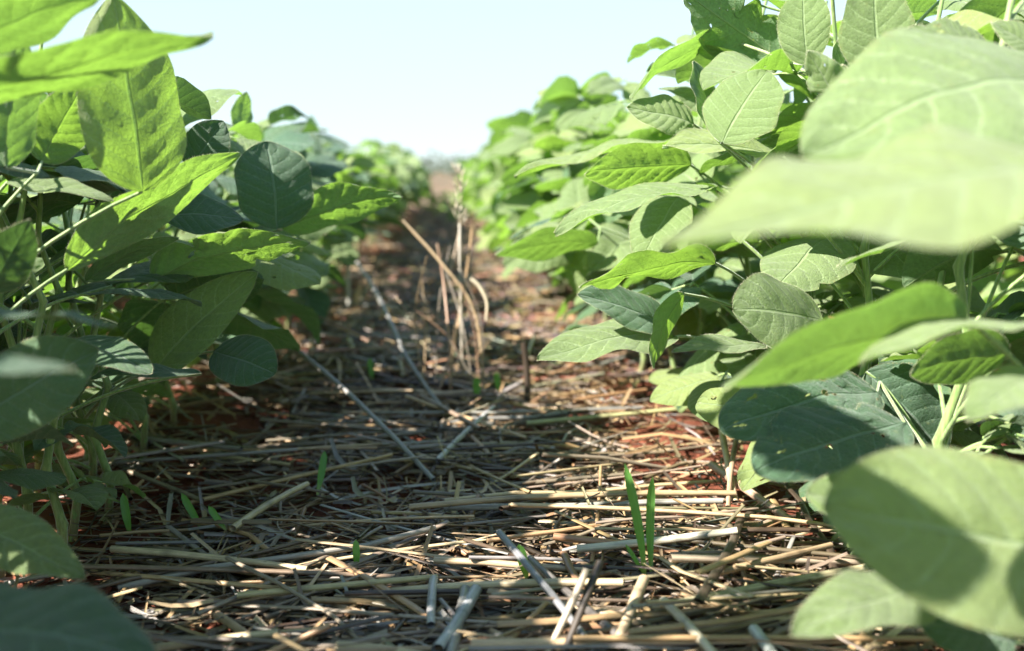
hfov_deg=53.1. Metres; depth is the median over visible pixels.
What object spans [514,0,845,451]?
soybean plant
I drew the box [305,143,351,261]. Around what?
soybean plant
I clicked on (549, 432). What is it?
straw stalk
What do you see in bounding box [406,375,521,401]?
straw stalk
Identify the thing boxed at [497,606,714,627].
straw stalk
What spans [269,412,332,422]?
straw stalk
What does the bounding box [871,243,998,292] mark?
soybean plant
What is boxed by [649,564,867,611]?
straw stalk
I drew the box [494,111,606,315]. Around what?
soybean plant
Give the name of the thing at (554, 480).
straw stalk
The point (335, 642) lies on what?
straw stalk
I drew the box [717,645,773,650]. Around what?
straw stalk
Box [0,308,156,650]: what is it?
soybean plant
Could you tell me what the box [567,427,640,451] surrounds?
straw stalk
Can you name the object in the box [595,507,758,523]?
straw stalk
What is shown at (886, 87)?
soybean plant
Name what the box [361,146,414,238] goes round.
soybean plant
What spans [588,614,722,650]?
straw stalk
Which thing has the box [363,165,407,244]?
soybean plant
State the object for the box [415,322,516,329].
straw stalk
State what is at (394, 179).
soybean plant
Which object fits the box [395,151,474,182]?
crop
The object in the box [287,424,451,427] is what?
straw stalk
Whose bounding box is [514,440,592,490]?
straw stalk
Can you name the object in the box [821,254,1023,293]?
soybean plant
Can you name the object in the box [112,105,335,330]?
soybean plant
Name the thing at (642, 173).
soybean plant
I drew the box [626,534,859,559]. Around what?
straw stalk
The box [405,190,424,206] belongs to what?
soybean plant
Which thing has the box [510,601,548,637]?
straw stalk
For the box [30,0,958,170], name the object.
sky
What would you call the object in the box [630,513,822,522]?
straw stalk
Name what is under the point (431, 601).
straw stalk
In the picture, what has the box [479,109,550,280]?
soybean plant
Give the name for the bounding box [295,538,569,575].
straw stalk
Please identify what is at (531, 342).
straw stalk
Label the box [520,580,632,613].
straw stalk
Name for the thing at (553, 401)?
straw stalk
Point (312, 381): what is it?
straw stalk
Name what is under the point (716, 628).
straw stalk
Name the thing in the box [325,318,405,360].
straw stalk
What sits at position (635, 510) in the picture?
grass seedling
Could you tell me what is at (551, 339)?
straw stalk
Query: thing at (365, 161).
soybean plant
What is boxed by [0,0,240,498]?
soybean plant
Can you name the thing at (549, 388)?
straw stalk
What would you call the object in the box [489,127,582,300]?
soybean plant
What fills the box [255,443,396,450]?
straw stalk
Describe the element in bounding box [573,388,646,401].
straw stalk
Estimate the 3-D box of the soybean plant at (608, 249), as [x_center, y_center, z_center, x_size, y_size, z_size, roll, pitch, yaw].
[0.189,-0.071,1.059,0.279,0.323,0.264,-1,9,-3]
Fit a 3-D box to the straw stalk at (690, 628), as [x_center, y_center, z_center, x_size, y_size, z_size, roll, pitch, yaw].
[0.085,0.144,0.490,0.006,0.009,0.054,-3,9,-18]
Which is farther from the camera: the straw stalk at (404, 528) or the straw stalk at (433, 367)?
the straw stalk at (433, 367)
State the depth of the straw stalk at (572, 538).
0.62 m
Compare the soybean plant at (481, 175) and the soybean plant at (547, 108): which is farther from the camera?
the soybean plant at (481, 175)
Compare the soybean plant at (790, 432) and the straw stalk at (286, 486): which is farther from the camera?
the straw stalk at (286, 486)
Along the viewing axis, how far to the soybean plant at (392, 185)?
2.73 m
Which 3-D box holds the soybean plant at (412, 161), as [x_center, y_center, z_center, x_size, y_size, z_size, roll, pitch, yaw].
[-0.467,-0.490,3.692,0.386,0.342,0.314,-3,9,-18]
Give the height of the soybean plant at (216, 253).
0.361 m
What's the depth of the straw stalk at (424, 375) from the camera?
1.14 m
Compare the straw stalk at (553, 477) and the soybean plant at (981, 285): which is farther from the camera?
the soybean plant at (981, 285)
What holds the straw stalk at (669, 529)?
on the straw mulch
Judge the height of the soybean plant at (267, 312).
0.285 m
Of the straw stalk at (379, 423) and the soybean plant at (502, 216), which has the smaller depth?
the straw stalk at (379, 423)
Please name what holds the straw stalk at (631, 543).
on the straw mulch
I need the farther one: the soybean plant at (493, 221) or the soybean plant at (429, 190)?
the soybean plant at (429, 190)
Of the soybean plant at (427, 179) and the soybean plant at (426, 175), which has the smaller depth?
the soybean plant at (426, 175)
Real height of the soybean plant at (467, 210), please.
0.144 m
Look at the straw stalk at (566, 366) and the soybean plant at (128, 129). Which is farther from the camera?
the straw stalk at (566, 366)
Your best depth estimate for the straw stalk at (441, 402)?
1.02 m
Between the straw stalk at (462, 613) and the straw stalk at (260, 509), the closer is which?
the straw stalk at (462, 613)
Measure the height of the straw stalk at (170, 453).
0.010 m
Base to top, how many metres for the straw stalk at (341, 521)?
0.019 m
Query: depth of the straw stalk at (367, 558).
0.61 m
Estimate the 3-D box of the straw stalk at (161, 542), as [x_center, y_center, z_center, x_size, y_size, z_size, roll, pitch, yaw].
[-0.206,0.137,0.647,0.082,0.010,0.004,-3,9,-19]
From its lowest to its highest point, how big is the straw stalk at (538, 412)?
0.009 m
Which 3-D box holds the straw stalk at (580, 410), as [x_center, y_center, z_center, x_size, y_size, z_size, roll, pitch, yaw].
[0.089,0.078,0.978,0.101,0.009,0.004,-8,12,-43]
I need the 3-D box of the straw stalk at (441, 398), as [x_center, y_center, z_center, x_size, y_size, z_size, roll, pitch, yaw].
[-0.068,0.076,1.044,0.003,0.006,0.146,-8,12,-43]
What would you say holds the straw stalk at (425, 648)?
on the straw mulch
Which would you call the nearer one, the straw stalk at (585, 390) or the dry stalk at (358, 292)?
the straw stalk at (585, 390)
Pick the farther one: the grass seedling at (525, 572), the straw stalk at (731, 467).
the straw stalk at (731, 467)
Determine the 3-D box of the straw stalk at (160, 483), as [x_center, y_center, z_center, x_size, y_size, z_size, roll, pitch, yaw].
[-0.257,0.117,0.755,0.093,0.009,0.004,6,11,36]
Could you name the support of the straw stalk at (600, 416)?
on the straw mulch
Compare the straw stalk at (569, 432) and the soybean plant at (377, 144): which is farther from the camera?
the soybean plant at (377, 144)
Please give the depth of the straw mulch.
0.81 m
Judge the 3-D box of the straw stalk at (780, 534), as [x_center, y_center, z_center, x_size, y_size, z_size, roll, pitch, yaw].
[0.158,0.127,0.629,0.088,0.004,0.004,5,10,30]
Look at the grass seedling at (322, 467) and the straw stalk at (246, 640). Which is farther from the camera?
the grass seedling at (322, 467)
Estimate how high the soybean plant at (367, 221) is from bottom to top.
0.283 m
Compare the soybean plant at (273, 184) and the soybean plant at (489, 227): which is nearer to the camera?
the soybean plant at (273, 184)
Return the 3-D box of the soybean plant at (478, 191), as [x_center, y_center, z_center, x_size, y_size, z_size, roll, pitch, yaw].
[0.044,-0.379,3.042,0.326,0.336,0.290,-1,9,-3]
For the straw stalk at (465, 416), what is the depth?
0.94 m
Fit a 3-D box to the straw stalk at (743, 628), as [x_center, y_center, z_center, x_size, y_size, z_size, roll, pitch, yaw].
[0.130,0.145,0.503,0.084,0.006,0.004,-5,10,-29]
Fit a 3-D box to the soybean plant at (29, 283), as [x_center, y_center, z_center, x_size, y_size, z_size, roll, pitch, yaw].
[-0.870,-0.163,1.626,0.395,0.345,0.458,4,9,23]
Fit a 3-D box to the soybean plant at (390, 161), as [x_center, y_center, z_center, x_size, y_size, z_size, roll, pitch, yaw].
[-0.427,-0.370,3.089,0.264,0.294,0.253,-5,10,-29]
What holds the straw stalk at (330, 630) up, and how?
on the straw mulch
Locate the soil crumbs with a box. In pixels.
[0,247,946,650]
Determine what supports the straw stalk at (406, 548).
on the straw mulch
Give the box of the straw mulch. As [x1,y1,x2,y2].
[0,201,1023,650]
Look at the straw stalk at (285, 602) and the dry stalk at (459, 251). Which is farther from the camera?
the dry stalk at (459, 251)
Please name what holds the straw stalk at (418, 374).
on the straw mulch
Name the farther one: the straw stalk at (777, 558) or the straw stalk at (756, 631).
the straw stalk at (777, 558)
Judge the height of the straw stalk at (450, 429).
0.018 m
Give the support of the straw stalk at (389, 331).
on the straw mulch
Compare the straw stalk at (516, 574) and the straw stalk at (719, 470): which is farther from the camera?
the straw stalk at (719, 470)
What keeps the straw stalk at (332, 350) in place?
on the straw mulch
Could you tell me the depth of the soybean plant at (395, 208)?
2.50 m
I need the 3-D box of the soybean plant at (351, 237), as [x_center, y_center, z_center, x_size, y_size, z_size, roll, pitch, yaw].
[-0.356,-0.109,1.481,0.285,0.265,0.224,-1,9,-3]
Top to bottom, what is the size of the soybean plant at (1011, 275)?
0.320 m
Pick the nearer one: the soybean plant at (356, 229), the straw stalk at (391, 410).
the straw stalk at (391, 410)
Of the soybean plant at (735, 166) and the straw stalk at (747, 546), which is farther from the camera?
the soybean plant at (735, 166)
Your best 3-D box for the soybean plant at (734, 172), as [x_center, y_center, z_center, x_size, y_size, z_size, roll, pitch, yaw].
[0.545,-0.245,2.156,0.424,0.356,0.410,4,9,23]
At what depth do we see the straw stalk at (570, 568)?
0.58 m
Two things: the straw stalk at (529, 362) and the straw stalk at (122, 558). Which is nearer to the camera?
the straw stalk at (122, 558)
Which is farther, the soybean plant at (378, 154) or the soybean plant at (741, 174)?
the soybean plant at (378, 154)
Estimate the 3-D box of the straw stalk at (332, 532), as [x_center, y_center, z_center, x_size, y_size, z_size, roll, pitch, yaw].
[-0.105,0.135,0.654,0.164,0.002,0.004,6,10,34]
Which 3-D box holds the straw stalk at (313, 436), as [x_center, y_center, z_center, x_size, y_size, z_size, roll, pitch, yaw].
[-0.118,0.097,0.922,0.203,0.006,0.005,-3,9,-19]
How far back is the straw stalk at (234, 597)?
0.58 m
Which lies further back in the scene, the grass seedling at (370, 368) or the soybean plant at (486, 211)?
the soybean plant at (486, 211)
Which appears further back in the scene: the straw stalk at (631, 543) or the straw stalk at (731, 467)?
the straw stalk at (731, 467)
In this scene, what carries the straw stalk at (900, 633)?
on the straw mulch
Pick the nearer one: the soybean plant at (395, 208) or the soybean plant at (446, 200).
the soybean plant at (395, 208)
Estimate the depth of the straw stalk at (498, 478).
0.78 m
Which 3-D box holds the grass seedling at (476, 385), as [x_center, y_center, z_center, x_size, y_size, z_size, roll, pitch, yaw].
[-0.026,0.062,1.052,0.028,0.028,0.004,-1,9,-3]
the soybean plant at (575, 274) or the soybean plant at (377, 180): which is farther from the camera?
the soybean plant at (377, 180)
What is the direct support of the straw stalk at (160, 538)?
on the straw mulch
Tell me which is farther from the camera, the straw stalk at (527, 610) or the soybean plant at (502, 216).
the soybean plant at (502, 216)
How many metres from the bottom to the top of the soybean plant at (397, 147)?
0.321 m
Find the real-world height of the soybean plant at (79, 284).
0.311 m
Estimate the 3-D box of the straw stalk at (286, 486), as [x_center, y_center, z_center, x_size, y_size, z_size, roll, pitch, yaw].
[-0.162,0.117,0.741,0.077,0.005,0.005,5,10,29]
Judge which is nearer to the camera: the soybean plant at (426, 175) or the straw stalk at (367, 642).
the straw stalk at (367, 642)
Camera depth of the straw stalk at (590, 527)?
0.64 m
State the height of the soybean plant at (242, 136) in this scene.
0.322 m
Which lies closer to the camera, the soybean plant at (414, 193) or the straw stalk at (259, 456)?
the straw stalk at (259, 456)
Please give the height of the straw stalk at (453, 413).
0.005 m
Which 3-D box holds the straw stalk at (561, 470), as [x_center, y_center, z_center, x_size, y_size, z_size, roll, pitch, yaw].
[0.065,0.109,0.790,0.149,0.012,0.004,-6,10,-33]
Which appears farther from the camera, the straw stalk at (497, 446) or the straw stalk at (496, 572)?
the straw stalk at (497, 446)
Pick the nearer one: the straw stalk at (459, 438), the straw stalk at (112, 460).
the straw stalk at (112, 460)
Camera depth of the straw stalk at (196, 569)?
0.59 m
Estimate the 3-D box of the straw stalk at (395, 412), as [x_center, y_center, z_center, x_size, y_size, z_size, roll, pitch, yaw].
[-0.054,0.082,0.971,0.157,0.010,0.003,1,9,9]
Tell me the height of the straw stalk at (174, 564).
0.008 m
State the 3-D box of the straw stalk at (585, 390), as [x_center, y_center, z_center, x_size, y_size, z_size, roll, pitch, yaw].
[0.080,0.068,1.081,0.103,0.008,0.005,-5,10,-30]
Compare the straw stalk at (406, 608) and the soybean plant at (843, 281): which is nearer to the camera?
the straw stalk at (406, 608)
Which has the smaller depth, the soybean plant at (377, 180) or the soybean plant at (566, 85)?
the soybean plant at (566, 85)
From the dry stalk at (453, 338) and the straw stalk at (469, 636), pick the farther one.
the dry stalk at (453, 338)
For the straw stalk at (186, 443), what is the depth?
0.84 m
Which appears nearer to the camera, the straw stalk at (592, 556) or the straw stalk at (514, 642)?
the straw stalk at (514, 642)
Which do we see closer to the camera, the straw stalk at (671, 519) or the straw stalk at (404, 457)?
the straw stalk at (671, 519)
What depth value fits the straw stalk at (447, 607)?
0.54 m
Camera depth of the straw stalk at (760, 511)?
0.66 m
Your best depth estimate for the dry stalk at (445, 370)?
1.10 m
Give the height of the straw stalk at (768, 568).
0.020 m
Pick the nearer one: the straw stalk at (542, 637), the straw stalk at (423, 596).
the straw stalk at (542, 637)
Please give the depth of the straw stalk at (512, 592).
0.55 m
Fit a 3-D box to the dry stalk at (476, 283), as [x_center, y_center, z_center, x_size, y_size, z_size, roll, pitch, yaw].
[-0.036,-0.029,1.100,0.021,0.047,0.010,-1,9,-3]
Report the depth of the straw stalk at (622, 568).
0.59 m
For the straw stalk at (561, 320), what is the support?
on the straw mulch
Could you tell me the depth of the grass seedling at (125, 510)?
0.66 m
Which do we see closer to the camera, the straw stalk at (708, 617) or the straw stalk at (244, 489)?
the straw stalk at (708, 617)
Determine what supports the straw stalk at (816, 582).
on the straw mulch
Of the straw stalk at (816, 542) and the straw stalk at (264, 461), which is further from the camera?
the straw stalk at (264, 461)
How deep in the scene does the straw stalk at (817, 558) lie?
0.58 m
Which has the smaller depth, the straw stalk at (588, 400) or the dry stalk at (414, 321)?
the straw stalk at (588, 400)
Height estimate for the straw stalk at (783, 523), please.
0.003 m
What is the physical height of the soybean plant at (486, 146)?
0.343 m
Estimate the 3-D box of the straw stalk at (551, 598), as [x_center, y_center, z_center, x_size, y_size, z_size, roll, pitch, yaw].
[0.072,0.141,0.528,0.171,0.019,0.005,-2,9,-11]
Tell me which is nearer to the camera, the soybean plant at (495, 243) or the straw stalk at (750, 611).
the straw stalk at (750, 611)
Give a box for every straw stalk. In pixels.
[68,534,327,544]
[70,440,224,467]
[79,554,238,562]
[80,448,297,466]
[80,513,231,543]
[82,564,394,576]
[84,569,280,588]
[92,533,326,588]
[99,451,118,480]
[99,526,249,536]
[106,556,276,577]
[109,545,308,569]
[110,467,132,500]
[115,539,251,545]
[118,525,435,591]
[121,434,193,441]
[123,468,203,501]
[128,434,242,450]
[133,424,215,431]
[134,558,228,594]
[146,633,257,650]
[147,575,507,586]
[150,441,185,462]
[150,447,377,451]
[150,635,335,647]
[154,629,280,650]
[173,455,425,493]
[178,454,236,465]
[188,383,235,385]
[190,453,392,503]
[190,518,272,524]
[194,525,382,615]
[203,453,291,465]
[204,520,449,635]
[206,609,254,645]
[225,556,358,637]
[226,440,281,467]
[229,481,309,531]
[230,615,392,650]
[234,415,407,437]
[237,574,437,598]
[241,575,359,618]
[241,604,542,627]
[242,582,316,647]
[245,400,358,409]
[245,429,425,448]
[246,479,330,493]
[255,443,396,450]
[260,418,492,441]
[261,512,433,558]
[265,425,486,441]
[268,380,364,383]
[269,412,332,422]
[269,518,523,528]
[281,633,439,650]
[284,624,473,649]
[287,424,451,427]
[294,350,435,481]
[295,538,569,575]
[299,538,486,563]
[299,622,619,633]
[305,515,473,526]
[307,345,391,352]
[310,389,412,394]
[313,612,575,650]
[319,504,508,554]
[320,334,446,339]
[322,344,415,347]
[322,387,386,390]
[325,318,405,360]
[326,556,466,643]
[326,644,748,650]
[334,594,564,597]
[335,641,416,650]
[336,322,415,339]
[338,402,536,403]
[339,453,471,461]
[343,378,471,385]
[344,415,518,438]
[344,588,680,595]
[345,394,496,397]
[347,355,491,377]
[347,439,586,458]
[349,355,469,387]
[349,409,420,411]
[350,442,379,472]
[355,261,403,346]
[357,331,481,332]
[358,443,438,449]
[362,339,468,353]
[369,331,453,332]
[369,569,617,610]
[371,601,546,637]
[375,410,536,413]
[378,357,515,359]
[382,440,451,444]
[387,350,455,354]
[391,578,623,589]
[396,365,566,372]
[397,421,617,446]
[398,344,441,403]
[405,395,527,438]
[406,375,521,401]
[406,392,494,410]
[409,441,533,449]
[409,490,735,509]
[412,490,619,501]
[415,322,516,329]
[419,390,486,393]
[419,394,481,430]
[426,575,437,628]
[428,406,641,424]
[431,584,482,650]
[433,557,638,574]
[435,406,494,462]
[438,350,510,365]
[438,598,470,641]
[444,479,720,500]
[444,498,722,510]
[446,585,469,650]
[447,453,530,492]
[448,370,610,376]
[454,449,540,458]
[457,451,663,454]
[457,459,625,486]
[458,614,555,650]
[459,458,743,496]
[459,625,615,643]
[461,379,493,404]
[461,572,522,581]
[463,510,595,525]
[463,634,477,640]
[465,429,634,436]
[465,569,512,581]
[468,361,620,364]
[468,410,625,415]
[469,435,492,456]
[469,556,620,564]
[469,643,742,650]
[471,638,870,645]
[477,336,542,343]
[480,396,507,408]
[482,404,595,407]
[482,467,557,470]
[486,522,629,542]
[487,595,791,604]
[490,633,609,650]
[491,569,696,595]
[492,388,587,393]
[496,529,598,650]
[497,472,623,487]
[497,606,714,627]
[498,480,654,510]
[508,503,795,509]
[509,347,536,361]
[509,408,565,410]
[510,393,689,410]
[510,592,792,650]
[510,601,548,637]
[511,503,831,527]
[514,416,575,423]
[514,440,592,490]
[514,458,669,477]
[518,388,579,390]
[519,403,596,407]
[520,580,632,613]
[521,333,535,363]
[521,468,604,484]
[527,407,688,424]
[527,555,642,650]
[530,339,676,348]
[536,317,591,323]
[536,362,596,369]
[537,392,604,403]
[541,563,710,573]
[542,404,592,418]
[542,507,665,546]
[543,319,598,323]
[545,568,589,650]
[546,324,596,325]
[547,381,628,398]
[549,398,649,417]
[553,533,686,553]
[554,510,686,568]
[560,551,593,621]
[561,413,593,443]
[561,560,603,650]
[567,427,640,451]
[568,403,638,413]
[569,501,809,552]
[571,515,675,583]
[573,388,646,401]
[573,635,933,641]
[577,527,737,552]
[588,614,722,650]
[590,465,601,561]
[594,527,834,531]
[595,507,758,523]
[599,356,625,365]
[615,574,649,634]
[624,563,816,591]
[624,613,796,634]
[625,360,687,362]
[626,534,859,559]
[627,605,801,634]
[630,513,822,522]
[631,588,818,608]
[644,592,812,603]
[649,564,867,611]
[659,596,716,650]
[668,554,863,565]
[670,538,842,545]
[677,544,846,563]
[690,553,827,559]
[693,502,764,603]
[696,524,846,566]
[696,526,818,532]
[700,521,843,545]
[708,461,794,524]
[710,620,779,634]
[715,609,773,614]
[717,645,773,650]
[718,429,738,504]
[720,542,832,575]
[725,440,738,506]
[728,563,809,574]
[734,563,817,572]
[747,512,821,526]
[748,624,776,650]
[755,519,835,533]
[764,578,831,590]
[770,499,793,533]
[774,536,795,576]
[781,482,837,569]
[792,543,844,548]
[854,630,1022,637]
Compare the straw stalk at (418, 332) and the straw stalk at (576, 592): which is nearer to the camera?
the straw stalk at (576, 592)
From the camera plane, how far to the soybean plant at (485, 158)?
2.66 m
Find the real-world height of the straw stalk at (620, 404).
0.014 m
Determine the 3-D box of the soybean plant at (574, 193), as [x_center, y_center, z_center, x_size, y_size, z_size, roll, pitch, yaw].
[0.168,-0.086,1.154,0.313,0.319,0.260,-1,9,-3]
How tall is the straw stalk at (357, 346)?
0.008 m
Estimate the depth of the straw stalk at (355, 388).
1.05 m
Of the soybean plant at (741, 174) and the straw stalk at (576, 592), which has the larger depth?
the soybean plant at (741, 174)
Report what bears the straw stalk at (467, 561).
on the straw mulch
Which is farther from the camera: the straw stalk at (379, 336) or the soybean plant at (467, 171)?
the soybean plant at (467, 171)
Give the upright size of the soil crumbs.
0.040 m
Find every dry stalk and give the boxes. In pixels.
[318,316,432,399]
[346,244,351,306]
[353,283,362,314]
[382,279,427,381]
[385,339,484,389]
[401,219,482,384]
[407,304,465,379]
[414,256,426,393]
[418,257,425,378]
[419,291,481,393]
[435,246,449,380]
[436,234,458,279]
[437,244,451,390]
[439,321,451,390]
[444,269,474,397]
[446,223,473,390]
[446,326,483,380]
[451,162,467,389]
[451,296,461,377]
[453,334,495,382]
[455,258,483,386]
[461,282,479,400]
[469,277,488,320]
[521,342,530,401]
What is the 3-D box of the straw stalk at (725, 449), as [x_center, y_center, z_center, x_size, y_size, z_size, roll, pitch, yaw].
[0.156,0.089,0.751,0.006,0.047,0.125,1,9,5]
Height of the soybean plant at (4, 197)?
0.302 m
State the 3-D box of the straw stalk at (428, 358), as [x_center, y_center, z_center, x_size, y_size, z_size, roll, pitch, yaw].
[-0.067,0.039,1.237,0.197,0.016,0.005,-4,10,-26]
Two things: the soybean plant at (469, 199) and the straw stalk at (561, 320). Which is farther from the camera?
the soybean plant at (469, 199)
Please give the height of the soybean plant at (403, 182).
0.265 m
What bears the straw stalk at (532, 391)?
on the straw mulch
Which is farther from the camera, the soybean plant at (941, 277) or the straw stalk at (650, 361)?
the straw stalk at (650, 361)
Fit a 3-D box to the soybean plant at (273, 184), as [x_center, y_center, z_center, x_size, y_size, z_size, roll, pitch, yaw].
[-0.267,-0.056,0.823,0.274,0.352,0.280,-5,10,-28]
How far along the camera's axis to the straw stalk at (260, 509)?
0.69 m
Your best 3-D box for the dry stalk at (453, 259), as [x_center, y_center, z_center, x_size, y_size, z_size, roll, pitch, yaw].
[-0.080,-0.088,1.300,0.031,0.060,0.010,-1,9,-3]
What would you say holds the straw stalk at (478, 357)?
on the straw mulch
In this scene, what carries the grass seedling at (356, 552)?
on the straw mulch
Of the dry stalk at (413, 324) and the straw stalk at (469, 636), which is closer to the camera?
the straw stalk at (469, 636)
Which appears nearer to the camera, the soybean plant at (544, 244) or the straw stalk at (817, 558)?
the straw stalk at (817, 558)
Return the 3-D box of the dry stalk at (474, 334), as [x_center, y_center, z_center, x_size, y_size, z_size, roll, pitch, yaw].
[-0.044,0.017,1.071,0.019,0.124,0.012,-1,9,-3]
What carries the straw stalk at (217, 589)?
on the straw mulch
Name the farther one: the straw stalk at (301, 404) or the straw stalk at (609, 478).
the straw stalk at (301, 404)
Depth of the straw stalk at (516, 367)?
1.16 m
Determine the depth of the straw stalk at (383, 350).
1.28 m
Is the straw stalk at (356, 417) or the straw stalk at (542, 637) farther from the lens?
the straw stalk at (356, 417)
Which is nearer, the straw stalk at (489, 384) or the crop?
the straw stalk at (489, 384)
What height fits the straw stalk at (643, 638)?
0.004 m
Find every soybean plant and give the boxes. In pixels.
[0,0,212,579]
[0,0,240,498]
[0,44,299,485]
[0,76,210,541]
[0,144,123,523]
[0,151,310,515]
[0,175,115,298]
[0,189,68,544]
[0,192,133,287]
[0,193,50,503]
[0,256,201,577]
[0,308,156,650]
[7,175,273,407]
[8,175,41,492]
[10,170,63,178]
[21,88,402,458]
[44,198,90,474]
[48,282,136,297]
[53,140,320,425]
[87,131,347,393]
[106,164,365,367]
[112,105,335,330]
[167,130,319,258]
[177,118,313,299]
[215,164,358,329]
[232,125,366,327]
[305,116,388,267]
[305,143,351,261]
[307,146,380,212]
[316,156,390,255]
[318,166,398,266]
[319,142,384,246]
[321,175,383,263]
[337,155,380,224]
[339,174,406,269]
[340,172,358,185]
[345,152,401,253]
[349,170,369,223]
[352,168,404,247]
[353,175,399,248]
[354,140,394,204]
[355,141,407,209]
[355,150,424,190]
[359,141,427,231]
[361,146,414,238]
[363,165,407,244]
[365,151,403,242]
[367,154,404,249]
[368,177,397,218]
[372,180,409,239]
[373,153,416,234]
[373,174,411,241]
[375,150,396,229]
[377,148,426,228]
[384,158,420,232]
[395,198,421,228]
[401,159,428,210]
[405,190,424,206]
[406,176,430,214]
[408,169,431,210]
[421,171,431,188]
[422,192,453,215]
[423,197,462,220]
[439,190,464,210]
[451,196,472,213]
[456,158,472,211]
[461,164,477,205]
[462,165,474,208]
[463,183,472,188]
[465,152,480,203]
[469,166,477,185]
[469,189,476,219]
[470,129,508,190]
[473,177,480,199]
[475,147,510,251]
[475,151,498,250]
[475,158,496,222]
[476,130,509,220]
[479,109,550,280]
[479,173,495,223]
[480,157,498,181]
[481,158,547,273]
[482,143,489,170]
[482,161,499,236]
[486,118,598,287]
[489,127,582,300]
[490,125,598,297]
[491,155,564,289]
[493,99,603,309]
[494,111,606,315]
[495,26,842,412]
[497,72,739,288]
[497,105,628,321]
[503,70,650,362]
[503,94,629,319]
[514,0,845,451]
[525,115,767,384]
[532,88,731,349]
[554,0,992,511]
[572,111,828,367]
[629,0,1023,556]
[661,124,1023,637]
[692,1,827,297]
[695,0,1023,524]
[695,4,1023,368]
[707,112,780,191]
[721,27,1023,650]
[725,163,743,176]
[729,168,846,291]
[820,255,1022,290]
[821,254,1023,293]
[822,242,1023,298]
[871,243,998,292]
[914,0,1023,384]
[965,236,1000,313]
[970,237,1023,313]
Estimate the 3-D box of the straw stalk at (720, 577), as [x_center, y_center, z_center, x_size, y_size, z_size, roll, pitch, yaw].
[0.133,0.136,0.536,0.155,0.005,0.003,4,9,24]
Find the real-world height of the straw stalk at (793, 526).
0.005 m
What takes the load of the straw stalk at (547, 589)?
on the straw mulch
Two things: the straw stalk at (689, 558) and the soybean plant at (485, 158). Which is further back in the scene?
the soybean plant at (485, 158)
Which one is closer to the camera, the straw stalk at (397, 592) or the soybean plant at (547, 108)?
the straw stalk at (397, 592)
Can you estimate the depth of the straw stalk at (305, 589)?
0.57 m
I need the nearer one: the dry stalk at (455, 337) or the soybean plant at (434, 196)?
the dry stalk at (455, 337)
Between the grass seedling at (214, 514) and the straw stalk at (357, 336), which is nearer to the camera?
the grass seedling at (214, 514)
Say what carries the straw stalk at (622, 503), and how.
on the straw mulch
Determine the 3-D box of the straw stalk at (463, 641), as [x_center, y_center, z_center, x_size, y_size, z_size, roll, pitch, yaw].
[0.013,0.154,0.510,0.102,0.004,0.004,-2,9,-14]
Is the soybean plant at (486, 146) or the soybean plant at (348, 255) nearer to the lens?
the soybean plant at (348, 255)
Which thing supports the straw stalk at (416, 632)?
on the straw mulch
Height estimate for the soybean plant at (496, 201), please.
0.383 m
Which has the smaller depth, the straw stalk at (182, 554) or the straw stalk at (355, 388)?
the straw stalk at (182, 554)
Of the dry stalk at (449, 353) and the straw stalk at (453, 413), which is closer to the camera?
the straw stalk at (453, 413)
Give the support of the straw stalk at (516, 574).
on the straw mulch
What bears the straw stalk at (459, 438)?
on the straw mulch
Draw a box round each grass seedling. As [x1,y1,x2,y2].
[120,494,130,530]
[181,493,199,526]
[208,506,226,529]
[316,451,326,494]
[353,540,359,568]
[368,358,373,378]
[473,372,499,399]
[517,544,546,595]
[624,463,654,574]
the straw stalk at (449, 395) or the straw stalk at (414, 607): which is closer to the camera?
the straw stalk at (414, 607)
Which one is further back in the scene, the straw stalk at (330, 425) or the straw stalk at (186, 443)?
the straw stalk at (330, 425)
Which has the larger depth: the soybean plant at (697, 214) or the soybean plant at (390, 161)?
the soybean plant at (390, 161)
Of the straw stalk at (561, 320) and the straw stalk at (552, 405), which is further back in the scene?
the straw stalk at (561, 320)
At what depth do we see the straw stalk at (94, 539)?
0.67 m
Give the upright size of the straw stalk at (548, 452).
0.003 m
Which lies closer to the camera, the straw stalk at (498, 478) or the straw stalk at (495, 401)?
the straw stalk at (498, 478)
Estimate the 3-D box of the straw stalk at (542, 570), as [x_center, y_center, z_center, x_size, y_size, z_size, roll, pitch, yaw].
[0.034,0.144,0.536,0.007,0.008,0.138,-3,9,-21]
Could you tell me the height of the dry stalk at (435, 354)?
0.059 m
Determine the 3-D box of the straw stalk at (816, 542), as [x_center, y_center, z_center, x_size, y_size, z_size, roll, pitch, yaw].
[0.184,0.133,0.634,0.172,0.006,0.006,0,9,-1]
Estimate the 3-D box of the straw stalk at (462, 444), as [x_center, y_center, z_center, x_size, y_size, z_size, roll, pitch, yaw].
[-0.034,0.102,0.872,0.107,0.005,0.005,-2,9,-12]
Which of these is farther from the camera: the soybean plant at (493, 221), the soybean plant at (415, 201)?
the soybean plant at (415, 201)
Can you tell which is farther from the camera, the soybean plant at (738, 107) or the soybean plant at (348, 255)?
the soybean plant at (348, 255)
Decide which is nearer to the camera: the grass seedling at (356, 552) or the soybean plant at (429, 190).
the grass seedling at (356, 552)
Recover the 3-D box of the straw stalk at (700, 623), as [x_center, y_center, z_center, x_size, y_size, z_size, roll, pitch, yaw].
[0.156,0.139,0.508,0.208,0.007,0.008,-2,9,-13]

